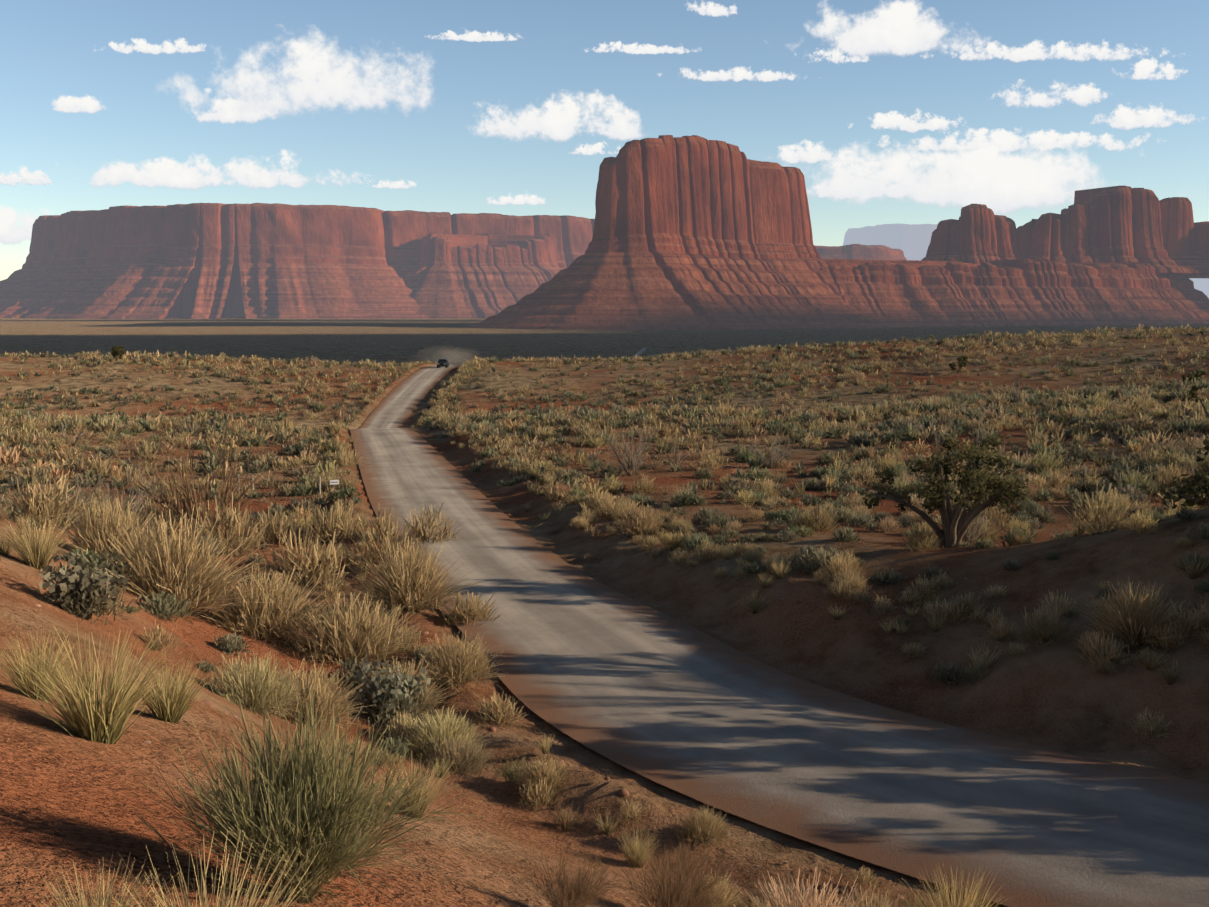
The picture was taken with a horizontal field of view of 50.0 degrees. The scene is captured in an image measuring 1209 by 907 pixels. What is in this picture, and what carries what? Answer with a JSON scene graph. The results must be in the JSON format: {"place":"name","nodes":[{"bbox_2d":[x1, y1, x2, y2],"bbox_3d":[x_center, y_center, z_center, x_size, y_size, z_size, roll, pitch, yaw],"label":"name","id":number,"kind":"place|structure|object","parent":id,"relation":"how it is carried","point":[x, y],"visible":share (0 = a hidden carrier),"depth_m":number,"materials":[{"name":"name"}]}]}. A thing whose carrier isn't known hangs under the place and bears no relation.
{"place":"outdoors","nodes":[
{"label":"outdoors","id":0,"kind":"place"},
{"bbox_2d":[0,205,49,244],"bbox_3d":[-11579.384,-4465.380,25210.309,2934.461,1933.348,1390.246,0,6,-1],"label":"cloud","id":1,"kind":"structure","parent":0,"point":[11,232],"depth_m":25261.48,"materials":[{"name":"white"}]},
{"bbox_2d":[0,167,73,186],"bbox_3d":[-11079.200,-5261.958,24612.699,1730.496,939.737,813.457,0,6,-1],"label":"cloud","id":2,"kind":"structure","parent":0,"point":[38,177],"depth_m":24646.59,"materials":[{"name":"white"}]},
{"bbox_2d":[52,95,105,113],"bbox_3d":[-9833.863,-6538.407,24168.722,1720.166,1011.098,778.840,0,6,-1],"label":"cloud","id":3,"kind":"structure","parent":0,"point":[72,104],"depth_m":24176.56,"materials":[{"name":"white"}]},
{"bbox_2d":[101,38,205,53],"bbox_3d":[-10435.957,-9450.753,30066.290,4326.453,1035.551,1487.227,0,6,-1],"label":"cloud","id":4,"kind":"structure","parent":0,"point":[180,46],"depth_m":30104.72,"materials":[{"name":"white"}]},
{"bbox_2d":[89,150,374,189],"bbox_3d":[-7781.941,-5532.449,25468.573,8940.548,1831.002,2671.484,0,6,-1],"label":"cloud","id":5,"kind":"structure","parent":0,"point":[167,172],"depth_m":25422.39,"materials":[{"name":"white"}]},
{"bbox_2d":[192,88,277,123],"bbox_3d":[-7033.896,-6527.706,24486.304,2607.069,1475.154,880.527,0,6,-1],"label":"cloud","id":6,"kind":"structure","parent":0,"point":[227,110],"depth_m":24493.91,"materials":[{"name":"white"}]},
{"bbox_2d":[174,32,430,113],"bbox_3d":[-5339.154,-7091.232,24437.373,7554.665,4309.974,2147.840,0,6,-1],"label":"cloud","id":7,"kind":"structure","parent":0,"point":[318,71],"depth_m":24428.03,"materials":[{"name":"white"}]},
{"bbox_2d":[371,180,415,188],"bbox_3d":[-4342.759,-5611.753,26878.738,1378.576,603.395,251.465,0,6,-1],"label":"cloud","id":8,"kind":"structure","parent":0,"point":[394,184],"depth_m":26886.19,"materials":[{"name":"white"}]},
{"bbox_2d":[428,30,520,41],"bbox_3d":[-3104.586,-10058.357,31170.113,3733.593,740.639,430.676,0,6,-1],"label":"cloud","id":9,"kind":"structure","parent":0,"point":[473,36],"depth_m":31183.61,"materials":[{"name":"white"}]},
{"bbox_2d":[487,195,544,204],"bbox_3d":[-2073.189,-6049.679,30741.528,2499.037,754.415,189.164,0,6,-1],"label":"cloud","id":10,"kind":"structure","parent":0,"point":[523,200],"depth_m":30751.12,"materials":[{"name":"white"}]},
{"bbox_2d":[477,91,641,141],"bbox_3d":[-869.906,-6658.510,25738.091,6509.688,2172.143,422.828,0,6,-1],"label":"cloud","id":11,"kind":"structure","parent":0,"point":[562,121],"depth_m":25750.20,"materials":[{"name":"white"}]},
{"bbox_2d":[571,141,620,154],"bbox_3d":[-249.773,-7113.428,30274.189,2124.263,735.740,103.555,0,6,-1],"label":"cloud","id":12,"kind":"structure","parent":0,"point":[587,149],"depth_m":30277.44,"materials":[{"name":"white"}]},
{"bbox_2d":[0,317,1208,906],"bbox_3d":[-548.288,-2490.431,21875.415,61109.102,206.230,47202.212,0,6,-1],"label":"ground","id":13,"kind":"structure","parent":0,"point":[66,799],"depth_m":36.27,"materials":[{"name":"brown soil"}]},
{"bbox_2d":[210,474,253,495],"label":"fence rail posts","id":14,"kind":"object","parent":13,"relation":"on","point":[239,477],"visible":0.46,"depth_m":74.96,"materials":[{"name":"beige wood"}]},
{"bbox_2d":[0,203,594,318],"bbox_3d":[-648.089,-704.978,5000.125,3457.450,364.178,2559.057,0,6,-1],"label":"mesa","id":15,"kind":"structure","parent":13,"relation":"on","point":[234,260],"depth_m":3992.60,"materials":[{"name":"red stone"}]},
{"bbox_2d":[319,475,320,495],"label":"fence post","id":16,"kind":"object","parent":13,"relation":"on","point":[319,484],"visible":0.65,"depth_m":72.96,"materials":[{"name":"beige wood"}]},
{"bbox_2d":[104,705,544,906],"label":"stones","id":17,"kind":"object","parent":13,"relation":"on","point":[147,741],"visible":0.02,"depth_m":8.75,"materials":[{"name":"brown stone"}]},
{"bbox_2d":[330,480,338,492],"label":"roadside sign","id":18,"kind":"object","parent":13,"relation":"on","point":[333,482],"visible":0.94,"depth_m":72.53,"materials":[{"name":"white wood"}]},
{"bbox_2d":[403,233,562,317],"bbox_3d":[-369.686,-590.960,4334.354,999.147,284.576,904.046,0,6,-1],"label":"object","id":19,"kind":"structure","parent":13,"relation":"on","point":[467,276],"depth_m":4138.16,"materials":[{"name":"red stone"}]},
{"bbox_2d":[325,492,700,567],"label":"stones","id":20,"kind":"object","parent":13,"relation":"on","point":[646,553],"visible":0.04,"depth_m":50.93,"materials":[{"name":"brown stone"}]},
{"bbox_2d":[0,416,1208,906],"bbox_3d":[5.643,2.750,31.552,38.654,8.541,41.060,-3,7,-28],"label":"bushes","id":21,"kind":"object","parent":13,"relation":"on","point":[308,816],"visible":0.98,"depth_m":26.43,"materials":[{"name":"green plant"}]},
{"bbox_2d":[0,324,1208,563],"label":"bushes","id":22,"kind":"object","parent":13,"relation":"on","point":[1074,408],"visible":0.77,"depth_m":112.34,"materials":[{"name":"green plant"}]},
{"bbox_2d":[36,519,1193,898],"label":"stones","id":23,"kind":"object","parent":13,"relation":"on","point":[492,729],"visible":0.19,"depth_m":27.87,"materials":[{"name":"brown stone"}]},
{"bbox_2d":[467,135,900,329],"bbox_3d":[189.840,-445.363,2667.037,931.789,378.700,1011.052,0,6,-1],"label":"butte","id":24,"kind":"object","parent":13,"relation":"on","point":[694,232],"visible":0.98,"depth_m":2426.81,"materials":[{"name":"stone"}]},
{"bbox_2d":[0,0,1208,365],"label":"sky","id":25,"kind":"structure","parent":0,"point":[50,50],"materials":[{"name":"blue"}]},
{"bbox_2d":[585,41,697,54],"bbox_3d":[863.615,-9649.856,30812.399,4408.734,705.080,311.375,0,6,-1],"label":"cloud","id":26,"kind":"structure","parent":0,"point":[634,48],"depth_m":30821.64,"materials":[{"name":"white"}]},
{"bbox_2d":[687,1,736,16],"bbox_3d":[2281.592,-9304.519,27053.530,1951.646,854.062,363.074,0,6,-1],"label":"cloud","id":27,"kind":"structure","parent":0,"point":[713,9],"depth_m":27067.65,"materials":[{"name":"white"}]},
{"bbox_2d":[658,67,796,81],"bbox_3d":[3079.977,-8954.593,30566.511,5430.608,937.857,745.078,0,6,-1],"label":"cloud","id":28,"kind":"structure","parent":0,"point":[737,74],"depth_m":30570.09,"materials":[{"name":"white"}]},
{"bbox_2d":[349,348,1208,906],"bbox_3d":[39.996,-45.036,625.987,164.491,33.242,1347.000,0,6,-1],"label":"road","id":29,"kind":"structure","parent":0,"point":[653,694],"depth_m":29.97,"materials":[{"name":"asphalt"}]},
{"bbox_2d":[437,359,448,367],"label":"suv","id":30,"kind":"object","parent":29,"relation":"on","point":[442,363],"visible":1,"depth_m":255.05,"materials":[{"name":"grey paint"}]},
{"bbox_2d":[777,124,876,178],"bbox_3d":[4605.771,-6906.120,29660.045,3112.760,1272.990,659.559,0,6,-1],"label":"cloud","id":31,"kind":"structure","parent":0,"point":[810,152],"depth_m":29671.83,"materials":[{"name":"white"}]},
{"bbox_2d":[802,48,887,62],"bbox_3d":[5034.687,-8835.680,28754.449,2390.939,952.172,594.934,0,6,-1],"label":"cloud","id":32,"kind":"structure","parent":0,"point":[837,56],"depth_m":28736.64,"materials":[{"name":"white"}]},
{"bbox_2d":[806,184,899,197],"bbox_3d":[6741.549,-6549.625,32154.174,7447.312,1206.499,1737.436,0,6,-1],"label":"cloud","id":33,"kind":"structure","parent":0,"point":[819,193],"depth_m":32438.01,"materials":[{"name":"white"}]},
{"bbox_2d":[814,244,905,259],"bbox_3d":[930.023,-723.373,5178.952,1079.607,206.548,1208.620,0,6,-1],"label":"mesa","id":34,"kind":"structure","parent":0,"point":[867,252],"depth_m":4892.35,"materials":[{"name":"stone"}]},
{"bbox_2d":[843,223,937,260],"bbox_3d":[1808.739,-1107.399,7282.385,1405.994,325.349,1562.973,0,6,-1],"label":"mesa","id":35,"kind":"structure","parent":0,"point":[912,242],"depth_m":6843.38,"materials":[{"name":"grey stone"}]},
{"bbox_2d":[806,0,984,56],"bbox_3d":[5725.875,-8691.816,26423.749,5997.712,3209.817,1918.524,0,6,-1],"label":"cloud","id":36,"kind":"structure","parent":0,"point":[898,27],"depth_m":26447.29,"materials":[{"name":"white"}]},
{"bbox_2d":[848,109,1006,145],"bbox_3d":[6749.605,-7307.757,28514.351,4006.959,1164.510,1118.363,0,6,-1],"label":"cloud","id":37,"kind":"structure","parent":0,"point":[893,120],"depth_m":28532.90,"materials":[{"name":"white"}]},
{"bbox_2d":[811,137,1098,214],"bbox_3d":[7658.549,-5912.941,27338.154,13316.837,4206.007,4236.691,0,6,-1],"label":"cloud","id":38,"kind":"structure","parent":0,"point":[990,174],"depth_m":27361.85,"materials":[{"name":"white"}]},
{"bbox_2d":[843,40,1173,63],"bbox_3d":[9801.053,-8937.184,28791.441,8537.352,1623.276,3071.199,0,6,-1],"label":"cloud","id":39,"kind":"structure","parent":0,"point":[1033,50],"depth_m":28802.71,"materials":[{"name":"white"}]},
{"bbox_2d":[820,259,1208,326],"bbox_3d":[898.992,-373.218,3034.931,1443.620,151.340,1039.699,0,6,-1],"label":"ridge","id":40,"kind":"structure","parent":0,"point":[1011,292],"depth_m":2762.15,"materials":[{"name":"stone"}]},
{"bbox_2d":[921,204,1017,265],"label":"butte","id":41,"kind":"object","parent":40,"relation":"on","point":[979,234],"visible":0.79,"depth_m":3014.65,"materials":[{"name":"stone"}]},
{"bbox_2d":[1015,186,1195,275],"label":"butte","id":42,"kind":"object","parent":40,"relation":"on","point":[1115,224],"visible":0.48,"depth_m":3038.22,"materials":[{"name":"stone"}]},
{"bbox_2d":[1159,197,1208,275],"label":"butte","id":43,"kind":"object","parent":40,"relation":"on","point":[1177,224],"visible":0.54,"depth_m":3080.58,"materials":[{"name":"stone"}]},
{"bbox_2d":[1189,221,1208,277],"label":"butte","id":44,"kind":"object","parent":40,"relation":"on","point":[1201,233],"visible":0.19,"depth_m":3107.69,"materials":[{"name":"stone"}]},
{"bbox_2d":[879,128,1149,151],"bbox_3d":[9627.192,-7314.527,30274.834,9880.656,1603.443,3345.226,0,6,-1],"label":"cloud","id":45,"kind":"structure","parent":0,"point":[1051,139],"depth_m":30251.37,"materials":[{"name":"white"}]},
{"bbox_2d":[992,79,1111,107],"bbox_3d":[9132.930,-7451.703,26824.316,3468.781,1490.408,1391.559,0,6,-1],"label":"cloud","id":46,"kind":"structure","parent":0,"point":[1083,95],"depth_m":26753.29,"materials":[{"name":"white"}]},
{"bbox_2d":[1061,85,1206,146],"bbox_3d":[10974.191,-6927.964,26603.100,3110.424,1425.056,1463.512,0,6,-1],"label":"cloud","id":47,"kind":"structure","parent":0,"point":[1125,118],"depth_m":26598.72,"materials":[{"name":"white"}]},
{"bbox_2d":[1111,58,1186,79],"bbox_3d":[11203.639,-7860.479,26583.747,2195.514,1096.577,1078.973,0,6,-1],"label":"cloud","id":48,"kind":"structure","parent":0,"point":[1144,68],"depth_m":26571.26,"materials":[{"name":"white"}]},
{"bbox_2d":[1189,278,1208,297],"bbox_3d":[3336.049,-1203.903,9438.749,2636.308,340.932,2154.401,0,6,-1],"label":"mesa","id":49,"kind":"structure","parent":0,"point":[1201,284],"depth_m":8678.06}
]}

